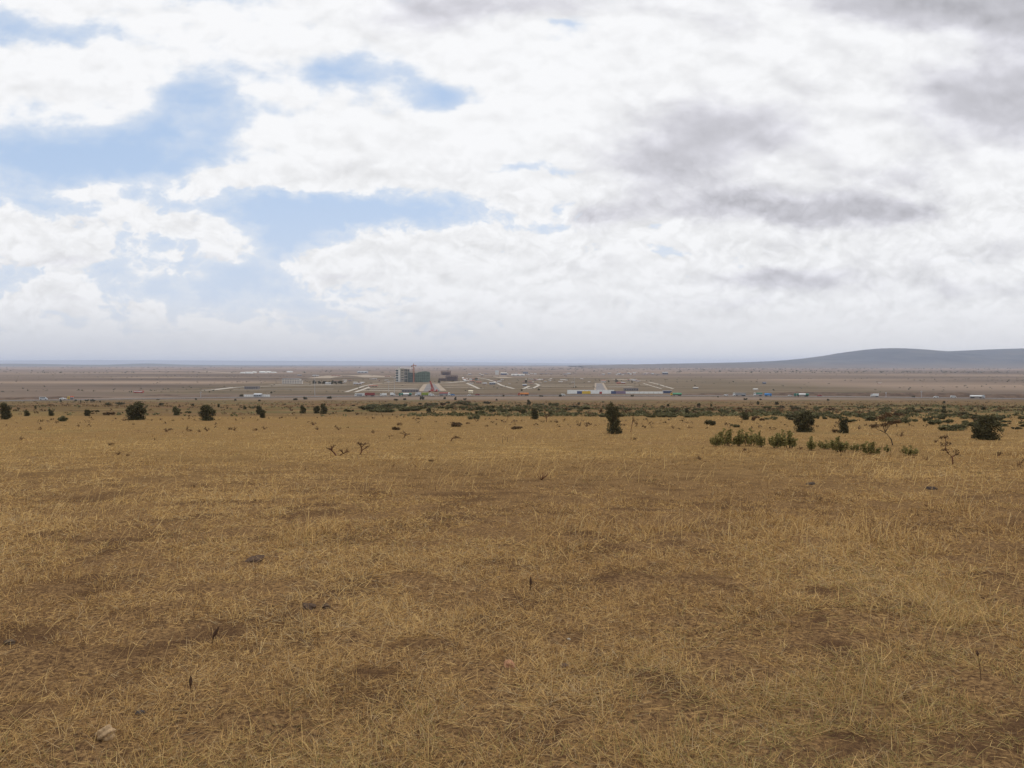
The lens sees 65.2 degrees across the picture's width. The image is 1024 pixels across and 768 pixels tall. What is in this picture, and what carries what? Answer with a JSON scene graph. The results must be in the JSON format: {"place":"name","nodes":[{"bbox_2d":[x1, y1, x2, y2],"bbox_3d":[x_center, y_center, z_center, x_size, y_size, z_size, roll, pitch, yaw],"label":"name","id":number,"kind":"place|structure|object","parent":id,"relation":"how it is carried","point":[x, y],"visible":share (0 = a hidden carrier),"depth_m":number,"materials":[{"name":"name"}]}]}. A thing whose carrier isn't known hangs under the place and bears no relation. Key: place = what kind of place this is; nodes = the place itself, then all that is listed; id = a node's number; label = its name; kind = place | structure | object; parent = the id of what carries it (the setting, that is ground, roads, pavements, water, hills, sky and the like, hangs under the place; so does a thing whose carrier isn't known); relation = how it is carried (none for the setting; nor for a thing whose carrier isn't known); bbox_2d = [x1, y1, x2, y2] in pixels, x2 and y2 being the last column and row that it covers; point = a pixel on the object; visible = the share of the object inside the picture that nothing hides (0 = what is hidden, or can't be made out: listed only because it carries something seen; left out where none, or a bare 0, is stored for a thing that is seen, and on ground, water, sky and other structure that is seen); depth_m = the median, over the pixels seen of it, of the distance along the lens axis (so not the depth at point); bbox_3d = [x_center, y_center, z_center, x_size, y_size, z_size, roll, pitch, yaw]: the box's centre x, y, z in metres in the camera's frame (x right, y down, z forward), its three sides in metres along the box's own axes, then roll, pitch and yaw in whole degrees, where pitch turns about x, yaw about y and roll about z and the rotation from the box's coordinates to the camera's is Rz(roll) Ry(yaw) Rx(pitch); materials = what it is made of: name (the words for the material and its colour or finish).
{"place":"outdoors","nodes":[
{"label":"outdoors","id":0,"kind":"place"},
{"bbox_2d":[0,364,251,365],"bbox_3d":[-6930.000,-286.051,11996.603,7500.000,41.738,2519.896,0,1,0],"label":"ridge","id":1,"kind":"structure","parent":0,"point":[113,365],"depth_m":11445.39,"materials":[{"name":"soil"}]},
{"bbox_2d":[212,385,301,389],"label":"site track","id":2,"kind":"structure","parent":0,"point":[235,387],"depth_m":1259.21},
{"bbox_2d":[0,360,616,364],"bbox_3d":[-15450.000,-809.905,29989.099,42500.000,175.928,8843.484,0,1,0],"label":"plateau","id":3,"kind":"structure","parent":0,"point":[179,362],"depth_m":27744.00,"materials":[{"name":"soil"}]},
{"bbox_2d":[312,376,338,377],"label":"site track","id":4,"kind":"structure","parent":0,"point":[325,377],"depth_m":2169.71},
{"bbox_2d":[347,375,384,376],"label":"site track","id":5,"kind":"structure","parent":0,"point":[366,375],"depth_m":2536.36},
{"bbox_2d":[376,388,413,388],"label":"site track","id":6,"kind":"structure","parent":0,"point":[394,388],"depth_m":1208.38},
{"bbox_2d":[396,368,410,381],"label":"office building","id":7,"kind":"structure","parent":0,"point":[401,374],"depth_m":1642.76,"materials":[{"name":"grey concrete"}]},
{"bbox_2d":[408,371,429,381],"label":"netted building","id":8,"kind":"structure","parent":0,"point":[422,376],"depth_m":1620.77,"materials":[{"name":"fabric"}]},
{"bbox_2d":[441,371,450,374],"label":"unfinished building","id":9,"kind":"structure","parent":0,"point":[446,373],"depth_m":2653.92,"materials":[{"name":"paint"}]},
{"bbox_2d":[445,375,457,380],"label":"unfinished building","id":10,"kind":"structure","parent":0,"point":[451,378],"depth_m":1743.22,"materials":[{"name":"grey concrete"}]},
{"bbox_2d":[481,378,529,388],"bbox_3d":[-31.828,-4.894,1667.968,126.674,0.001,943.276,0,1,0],"label":"site track","id":11,"kind":"structure","parent":0,"point":[506,386],"depth_m":1313.90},
{"bbox_2d":[0,365,1023,767],"bbox_3d":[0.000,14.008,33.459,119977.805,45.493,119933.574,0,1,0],"label":"ground","id":12,"kind":"structure","parent":0,"point":[90,381],"depth_m":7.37,"materials":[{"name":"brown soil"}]},
{"bbox_2d":[0,402,12,418],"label":"bush","id":13,"kind":"object","parent":12,"relation":"on","point":[5,413],"visible":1,"depth_m":112.15,"materials":[{"name":"green plant"}]},
{"bbox_2d":[3,639,15,644],"bbox_3d":[-3.102,1.595,4.934,0.088,0.044,0.074,-6,-12,24],"label":"stone","id":14,"kind":"object","parent":12,"relation":"on","point":[7,642],"visible":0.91,"depth_m":4.91,"materials":[{"name":"beige stone"}]},
{"bbox_2d":[23,410,30,415],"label":"bush","id":15,"kind":"object","parent":12,"relation":"on","point":[27,413],"visible":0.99,"depth_m":127.47,"materials":[{"name":"green plant"}]},
{"bbox_2d":[48,409,53,415],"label":"bush","id":16,"kind":"object","parent":12,"relation":"on","point":[50,412],"visible":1,"depth_m":128.23,"materials":[{"name":"green plant"}]},
{"bbox_2d":[0,396,110,399],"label":"earth bank","id":17,"kind":"structure","parent":12,"relation":"on","point":[14,398],"depth_m":851.59,"materials":[{"name":"brown soil"}]},
{"bbox_2d":[58,415,68,420],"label":"bush","id":18,"kind":"object","parent":12,"relation":"on","point":[62,418],"visible":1,"depth_m":105.00,"materials":[{"name":"green plant"}]},
{"bbox_2d":[83,409,90,415],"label":"bush","id":19,"kind":"object","parent":12,"relation":"on","point":[87,412],"visible":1,"depth_m":129.77,"materials":[{"name":"green plant"}]},
{"bbox_2d":[94,724,115,740],"bbox_3d":[-1.801,1.549,3.540,0.094,0.080,0.076,-6,-11,8],"label":"stone","id":20,"kind":"object","parent":12,"relation":"on","point":[103,733],"visible":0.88,"depth_m":3.52,"materials":[{"name":"beige stone"}]},
{"bbox_2d":[102,412,114,414],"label":"dead bush","id":21,"kind":"object","parent":12,"relation":"on","point":[108,413],"visible":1,"depth_m":135.38,"materials":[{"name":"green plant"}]},
{"bbox_2d":[125,401,147,419],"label":"bush","id":22,"kind":"object","parent":12,"relation":"on","point":[135,410],"visible":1,"depth_m":110.21,"materials":[{"name":"green plant"}]},
{"bbox_2d":[135,710,144,714],"bbox_3d":[-1.763,1.563,3.792,0.047,0.032,0.034,-1,2,-20],"label":"stone","id":23,"kind":"object","parent":12,"relation":"on","point":[138,712],"visible":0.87,"depth_m":3.79,"materials":[{"name":"grey stone"}]},
{"bbox_2d":[140,394,183,396],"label":"earth bank","id":24,"kind":"structure","parent":12,"relation":"on","point":[163,395],"depth_m":929.18,"materials":[{"name":"brown soil"}]},
{"bbox_2d":[172,405,180,414],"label":"bush","id":25,"kind":"object","parent":12,"relation":"on","point":[176,410],"visible":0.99,"depth_m":140.63,"materials":[{"name":"green plant"}]},
{"bbox_2d":[189,675,192,689],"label":"seed stalk","id":26,"kind":"object","parent":12,"relation":"on","point":[190,681],"visible":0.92,"depth_m":4.06,"materials":[{"name":"brown plant"}]},
{"bbox_2d":[179,395,231,396],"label":"earth bank","id":27,"kind":"structure","parent":12,"relation":"on","point":[208,396],"depth_m":914.40,"materials":[{"name":"soil"}]},
{"bbox_2d":[197,405,216,420],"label":"bush","id":28,"kind":"object","parent":12,"relation":"on","point":[205,413],"visible":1,"depth_m":101.52,"materials":[{"name":"green plant"}]},
{"bbox_2d":[213,626,219,638],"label":"seed stalk","id":29,"kind":"object","parent":12,"relation":"on","point":[215,632],"visible":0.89,"depth_m":4.91,"materials":[{"name":"brown plant"}]},
{"bbox_2d":[244,386,259,388],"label":"shed","id":30,"kind":"structure","parent":12,"relation":"on","point":[251,387],"depth_m":1178.38,"materials":[{"name":"grey metal"}]},
{"bbox_2d":[244,555,264,562],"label":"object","id":31,"kind":"object","parent":12,"relation":"on","point":[255,558],"visible":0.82,"depth_m":7.30,"materials":[{"name":"stone"}]},
{"bbox_2d":[254,393,261,396],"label":"gatehouse","id":32,"kind":"object","parent":12,"relation":"on","point":[257,394],"visible":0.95,"depth_m":908.13,"materials":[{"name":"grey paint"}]},
{"bbox_2d":[256,406,261,414],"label":"bush","id":33,"kind":"object","parent":12,"relation":"on","point":[258,408],"visible":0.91,"depth_m":158.15,"materials":[{"name":"green plant"}]},
{"bbox_2d":[260,409,265,417],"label":"bush","id":34,"kind":"object","parent":12,"relation":"on","point":[262,413],"visible":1,"depth_m":120.50,"materials":[{"name":"green plant"}]},
{"bbox_2d":[282,379,301,383],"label":"terrace building","id":35,"kind":"structure","parent":12,"relation":"on","point":[290,381],"depth_m":1489.48,"materials":[{"name":"grey paint"}]},
{"bbox_2d":[299,405,305,412],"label":"bush","id":36,"kind":"object","parent":12,"relation":"on","point":[302,407],"visible":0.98,"depth_m":180.06,"materials":[{"name":"green plant"}]},
{"bbox_2d":[300,603,315,609],"bbox_3d":[-1.435,1.573,5.638,0.107,0.057,0.090,6,10,-25],"label":"earth clod","id":37,"kind":"object","parent":12,"relation":"on","point":[308,606],"visible":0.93,"depth_m":5.62,"materials":[{"name":"soil"}]},
{"bbox_2d":[313,405,319,412],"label":"bush","id":38,"kind":"object","parent":12,"relation":"on","point":[316,409],"visible":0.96,"depth_m":177.76,"materials":[{"name":"green plant"}]},
{"bbox_2d":[319,403,327,413],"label":"bush","id":39,"kind":"object","parent":12,"relation":"on","point":[323,409],"visible":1,"depth_m":169.45,"materials":[{"name":"green plant"}]},
{"bbox_2d":[322,603,329,608],"bbox_3d":[-1.322,1.578,5.675,0.080,0.049,0.066,-6,-14,40],"label":"earth clod","id":40,"kind":"object","parent":12,"relation":"on","point":[326,607],"visible":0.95,"depth_m":5.65,"materials":[{"name":"soil"}]},
{"bbox_2d":[326,444,348,455],"bbox_3d":[-5.747,2.210,26.515,0.848,0.406,0.436,0,1,0],"label":"sapling","id":41,"kind":"object","parent":12,"relation":"on","point":[332,447],"visible":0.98,"depth_m":26.51,"materials":[{"name":"brown plant"}]},
{"bbox_2d":[357,441,369,454],"bbox_3d":[-5.141,2.216,27.609,0.501,0.479,0.252,1,2,19],"label":"sapling","id":42,"kind":"object","parent":12,"relation":"on","point":[360,443],"visible":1,"depth_m":27.58,"materials":[{"name":"brown plant"}]},
{"bbox_2d":[361,406,373,409],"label":"thicket shrub","id":43,"kind":"object","parent":12,"relation":"on","point":[367,408],"visible":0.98,"depth_m":207.83,"materials":[{"name":"green plant"}]},
{"bbox_2d":[402,389,419,391],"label":"shed","id":44,"kind":"structure","parent":12,"relation":"on","point":[410,390],"depth_m":1052.06,"materials":[{"name":"grey metal"}]},
{"bbox_2d":[423,384,439,391],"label":"avenue","id":45,"kind":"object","parent":12,"relation":"on","point":[428,387],"visible":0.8,"depth_m":1204.92,"materials":[{"name":"grey asphalt"}]},
{"bbox_2d":[419,384,445,390],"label":"avenue verge","id":46,"kind":"structure","parent":12,"relation":"on","point":[439,386],"depth_m":1260.52,"materials":[{"name":"grey concrete"}]},
{"bbox_2d":[451,422,462,426],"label":"dead bush","id":47,"kind":"object","parent":12,"relation":"on","point":[456,424],"visible":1,"depth_m":76.57,"materials":[{"name":"brown plant"}]},
{"bbox_2d":[467,415,479,418],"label":"bush","id":48,"kind":"object","parent":12,"relation":"on","point":[475,417],"visible":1,"depth_m":104.07,"materials":[{"name":"green plant"}]},
{"bbox_2d":[470,393,535,394],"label":"earth bank","id":49,"kind":"structure","parent":12,"relation":"on","point":[501,394],"depth_m":975.50,"materials":[{"name":"brown soil"}]},
{"bbox_2d":[503,659,514,667],"bbox_3d":[-0.017,1.567,4.462,0.062,0.051,0.077,-12,10,-15],"label":"stone","id":50,"kind":"object","parent":12,"relation":"on","point":[511,663],"visible":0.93,"depth_m":4.44,"materials":[{"name":"beige stone"}]},
{"bbox_2d":[3,365,1020,372],"bbox_3d":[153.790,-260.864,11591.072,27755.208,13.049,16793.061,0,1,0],"label":"bushland","id":51,"kind":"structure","parent":12,"relation":"on","point":[603,368],"depth_m":4865.33,"materials":[{"name":"green plant"}]},
{"bbox_2d":[0,395,1023,400],"bbox_3d":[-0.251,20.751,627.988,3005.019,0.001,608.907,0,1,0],"label":"highway","id":52,"kind":"structure","parent":12,"relation":"on","point":[517,395],"depth_m":894.51,"materials":[{"name":"grey asphalt"}]},
{"bbox_2d":[399,393,411,395],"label":"tanker truck","id":53,"kind":"object","parent":52,"relation":"on","point":[408,394],"visible":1,"depth_m":907.88,"materials":[{"name":"white paint"}]},
{"bbox_2d":[439,392,449,395],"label":"covered truck","id":54,"kind":"object","parent":52,"relation":"on","point":[443,393],"visible":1,"depth_m":919.46,"materials":[{"name":"white paint"}]},
{"bbox_2d":[733,393,745,395],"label":"covered truck","id":55,"kind":"object","parent":52,"relation":"on","point":[737,394],"visible":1,"depth_m":907.19,"materials":[{"name":"white paint"}]},
{"bbox_2d":[794,393,808,395],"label":"tanker truck","id":56,"kind":"object","parent":52,"relation":"on","point":[801,394],"visible":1,"depth_m":896.18,"materials":[{"name":"white paint"}]},
{"bbox_2d":[970,395,984,397],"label":"tanker truck","id":57,"kind":"object","parent":52,"relation":"on","point":[979,396],"visible":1,"depth_m":850.54,"materials":[{"name":"silver paint"}]},
{"bbox_2d":[1,401,1023,416],"bbox_3d":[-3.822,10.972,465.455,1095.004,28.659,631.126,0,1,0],"label":"brush","id":58,"kind":"object","parent":12,"relation":"on","point":[736,410],"visible":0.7,"depth_m":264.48,"materials":[{"name":"green plant"}]},
{"bbox_2d":[1,373,1023,391],"bbox_3d":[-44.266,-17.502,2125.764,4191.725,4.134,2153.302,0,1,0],"label":"plain brush","id":59,"kind":"object","parent":12,"relation":"on","point":[508,380],"visible":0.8,"depth_m":1607.57,"materials":[{"name":"green plant"}]},
{"bbox_2d":[6,410,1022,429],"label":"dry brush","id":60,"kind":"object","parent":12,"relation":"on","point":[514,420],"visible":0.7,"depth_m":88.78,"materials":[{"name":"brown plant"}]},
{"bbox_2d":[24,396,1023,400],"bbox_3d":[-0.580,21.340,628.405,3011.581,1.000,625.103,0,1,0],"label":"road embankment","id":61,"kind":"structure","parent":12,"relation":"on","point":[533,396],"depth_m":882.63,"materials":[{"name":"brown soil"}]},
{"bbox_2d":[531,408,538,418],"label":"bush","id":62,"kind":"object","parent":12,"relation":"on","point":[534,415],"visible":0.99,"depth_m":103.00,"materials":[{"name":"green plant"}]},
{"bbox_2d":[567,390,613,391],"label":"boundary wall","id":63,"kind":"structure","parent":12,"relation":"on","point":[591,390],"depth_m":1071.89,"materials":[{"name":"white paint"}]},
{"bbox_2d":[567,391,625,393],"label":"hoarding","id":64,"kind":"object","parent":12,"relation":"on","point":[596,392],"visible":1,"depth_m":1000.60,"materials":[{"name":"multicoloured paint"}]},
{"bbox_2d":[596,383,604,389],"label":"avenue","id":65,"kind":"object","parent":12,"relation":"on","point":[599,386],"visible":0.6,"depth_m":1310.47,"materials":[{"name":"grey asphalt"}]},
{"bbox_2d":[605,401,622,433],"bbox_3d":[7.647,2.542,60.088,1.277,2.589,1.060,1,2,24],"label":"bush","id":66,"kind":"object","parent":12,"relation":"on","point":[612,414],"visible":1,"depth_m":59.97,"materials":[{"name":"green plant"}]},
{"bbox_2d":[623,388,637,390],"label":"shed","id":67,"kind":"structure","parent":12,"relation":"on","point":[630,389],"depth_m":1103.48,"materials":[{"name":"grey metal"}]},
{"bbox_2d":[669,393,750,394],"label":"earth bank","id":68,"kind":"structure","parent":12,"relation":"on","point":[709,394],"depth_m":969.27,"materials":[{"name":"brown soil"}]},
{"bbox_2d":[704,419,715,424],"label":"bush","id":69,"kind":"object","parent":12,"relation":"on","point":[708,422],"visible":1,"depth_m":80.30,"materials":[{"name":"green plant"}]},
{"bbox_2d":[408,404,1023,417],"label":"belt undergrowth","id":70,"kind":"object","parent":12,"relation":"on","point":[720,413],"visible":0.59,"depth_m":140.92,"materials":[{"name":"green plant"}]},
{"bbox_2d":[709,433,724,446],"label":"leafy shrub","id":71,"kind":"object","parent":12,"relation":"on","point":[717,441],"visible":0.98,"depth_m":35.95,"materials":[{"name":"green plant"}]},
{"bbox_2d":[719,428,737,445],"bbox_3d":[10.066,2.491,37.488,0.927,0.926,0.783,-1,2,-33],"label":"leafy shrub","id":72,"kind":"object","parent":12,"relation":"on","point":[728,438],"visible":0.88,"depth_m":37.41,"materials":[{"name":"green plant"}]},
{"bbox_2d":[735,430,744,445],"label":"leafy shrub","id":73,"kind":"object","parent":12,"relation":"on","point":[739,441],"visible":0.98,"depth_m":37.51,"materials":[{"name":"green plant"}]},
{"bbox_2d":[742,411,748,419],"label":"bush","id":74,"kind":"object","parent":12,"relation":"on","point":[745,416],"visible":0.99,"depth_m":99.45,"materials":[{"name":"green plant"}]},
{"bbox_2d":[740,428,759,445],"bbox_3d":[11.195,2.487,37.443,1.126,0.894,0.806,0,1,6],"label":"leafy shrub","id":75,"kind":"object","parent":12,"relation":"on","point":[749,439],"visible":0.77,"depth_m":37.47,"materials":[{"name":"green plant"}]},
{"bbox_2d":[754,431,765,446],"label":"leafy shrub","id":76,"kind":"object","parent":12,"relation":"on","point":[760,442],"visible":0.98,"depth_m":35.86,"materials":[{"name":"green plant"}]},
{"bbox_2d":[764,417,776,419],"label":"thorn shrub","id":77,"kind":"object","parent":12,"relation":"on","point":[767,418],"visible":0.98,"depth_m":102.49,"materials":[{"name":"green plant"}]},
{"bbox_2d":[768,432,787,447],"bbox_3d":[11.356,2.411,34.441,0.772,0.722,0.936,0,1,-5],"label":"leafy shrub","id":78,"kind":"object","parent":12,"relation":"on","point":[777,442],"visible":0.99,"depth_m":34.30,"materials":[{"name":"green plant"}]},
{"bbox_2d":[777,429,797,447],"bbox_3d":[11.893,2.370,34.658,0.855,0.882,0.722,0,1,1],"label":"leafy shrub","id":79,"kind":"object","parent":12,"relation":"on","point":[793,442],"visible":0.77,"depth_m":34.54,"materials":[{"name":"green plant"}]},
{"bbox_2d":[792,411,815,431],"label":"bush","id":80,"kind":"object","parent":12,"relation":"on","point":[803,422],"visible":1,"depth_m":65.33,"materials":[{"name":"green plant"}]},
{"bbox_2d":[806,436,816,450],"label":"leafy shrub","id":81,"kind":"object","parent":12,"relation":"on","point":[811,445],"visible":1,"depth_m":31.71,"materials":[{"name":"green plant"}]},
{"bbox_2d":[816,440,830,448],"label":"leafy shrub","id":82,"kind":"object","parent":12,"relation":"on","point":[824,446],"visible":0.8,"depth_m":33.60,"materials":[{"name":"green plant"}]},
{"bbox_2d":[832,415,841,418],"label":"thorn shrub","id":83,"kind":"object","parent":12,"relation":"on","point":[837,417],"visible":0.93,"depth_m":112.23,"materials":[{"name":"green plant"}]},
{"bbox_2d":[827,436,849,451],"bbox_3d":[12.572,2.301,30.750,0.909,0.658,0.578,0,2,-18],"label":"leafy shrub","id":84,"kind":"object","parent":12,"relation":"on","point":[837,444],"visible":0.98,"depth_m":30.64,"materials":[{"name":"green plant"}]},
{"bbox_2d":[838,417,848,432],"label":"bush","id":85,"kind":"object","parent":12,"relation":"on","point":[843,427],"visible":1,"depth_m":62.91,"materials":[{"name":"green plant"}]},
{"bbox_2d":[849,443,861,450],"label":"leafy shrub","id":86,"kind":"object","parent":12,"relation":"on","point":[855,447],"visible":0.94,"depth_m":31.02,"materials":[{"name":"green plant"}]},
{"bbox_2d":[863,415,875,420],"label":"thorn shrub","id":87,"kind":"object","parent":12,"relation":"on","point":[870,418],"visible":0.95,"depth_m":101.84,"materials":[{"name":"green plant"}]},
{"bbox_2d":[860,441,880,454],"bbox_3d":[12.566,2.248,28.115,0.694,0.532,0.587,-1,2,-26],"label":"leafy shrub","id":88,"kind":"object","parent":12,"relation":"on","point":[871,449],"visible":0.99,"depth_m":28.06,"materials":[{"name":"green plant"}]},
{"bbox_2d":[866,412,901,444],"bbox_3d":[18.128,2.183,38.942,1.736,1.676,0.652,0,1,0],"label":"thorn tree","id":89,"kind":"object","parent":12,"relation":"on","point":[884,416],"visible":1,"depth_m":38.89,"materials":[{"name":"brown plant"}]},
{"bbox_2d":[883,445,891,451],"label":"leafy shrub","id":90,"kind":"object","parent":12,"relation":"on","point":[886,449],"visible":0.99,"depth_m":30.02,"materials":[{"name":"green plant"}]},
{"bbox_2d":[762,391,1023,397],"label":"earth bank","id":91,"kind":"structure","parent":12,"relation":"on","point":[926,394],"depth_m":916.03,"materials":[{"name":"brown soil"}]},
{"bbox_2d":[885,416,904,426],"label":"thorn tree","id":92,"kind":"object","parent":12,"relation":"on","point":[890,419],"visible":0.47,"depth_m":79.19,"materials":[{"name":"green plant"}]},
{"bbox_2d":[899,445,918,454],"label":"leafy shrub","id":93,"kind":"object","parent":12,"relation":"on","point":[909,451],"visible":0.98,"depth_m":27.04,"materials":[{"name":"green plant"}]},
{"bbox_2d":[903,416,916,422],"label":"thorn tree","id":94,"kind":"object","parent":12,"relation":"on","point":[908,418],"visible":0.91,"depth_m":88.31,"materials":[{"name":"green plant"}]},
{"bbox_2d":[927,420,941,424],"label":"thorn shrub","id":95,"kind":"object","parent":12,"relation":"on","point":[933,422],"visible":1,"depth_m":85.43,"materials":[{"name":"green plant"}]},
{"bbox_2d":[938,434,960,464],"bbox_3d":[11.636,1.740,21.240,0.652,0.873,0.195,0,1,0],"label":"thorn tree","id":96,"kind":"object","parent":12,"relation":"on","point":[945,444],"visible":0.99,"depth_m":21.23,"materials":[{"name":"brown plant"}]},
{"bbox_2d":[938,423,969,430],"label":"bush","id":97,"kind":"object","parent":12,"relation":"on","point":[955,427],"visible":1,"depth_m":68.81,"materials":[{"name":"green plant"}]},
{"bbox_2d":[970,413,1003,439],"bbox_3d":[28.949,2.619,48.604,1.885,1.689,1.572,0,1,14],"label":"bush","id":98,"kind":"object","parent":12,"relation":"on","point":[984,427],"visible":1,"depth_m":48.38,"materials":[{"name":"green plant"}]},
{"bbox_2d":[0,0,1023,363],"label":"sky","id":99,"kind":"structure","parent":0,"point":[511,181],"materials":[{"name":"white"}]},
{"bbox_2d":[525,375,555,375],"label":"site track","id":100,"kind":"structure","parent":0,"point":[540,375],"depth_m":2535.97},
{"bbox_2d":[542,386,593,386],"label":"site track","id":101,"kind":"structure","parent":0,"point":[567,386],"depth_m":1313.65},
{"bbox_2d":[626,391,662,393],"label":"boundary wall","id":102,"kind":"structure","parent":0,"point":[639,392],"depth_m":1005.04,"materials":[{"name":"white paint"}]},
{"bbox_2d":[568,348,1023,367],"bbox_3d":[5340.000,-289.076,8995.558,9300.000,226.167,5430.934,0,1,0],"label":"hill","id":103,"kind":"structure","parent":0,"point":[919,358],"depth_m":7700.94,"materials":[{"name":"grey soil"}]},
{"bbox_2d":[924,486,937,489],"bbox_3d":[7.225,1.806,13.789,0.216,0.084,0.174,6,12,-9],"label":"rock","id":104,"kind":"object","parent":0,"point":[930,488],"visible":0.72,"depth_m":13.76,"materials":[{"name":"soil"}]}
]}

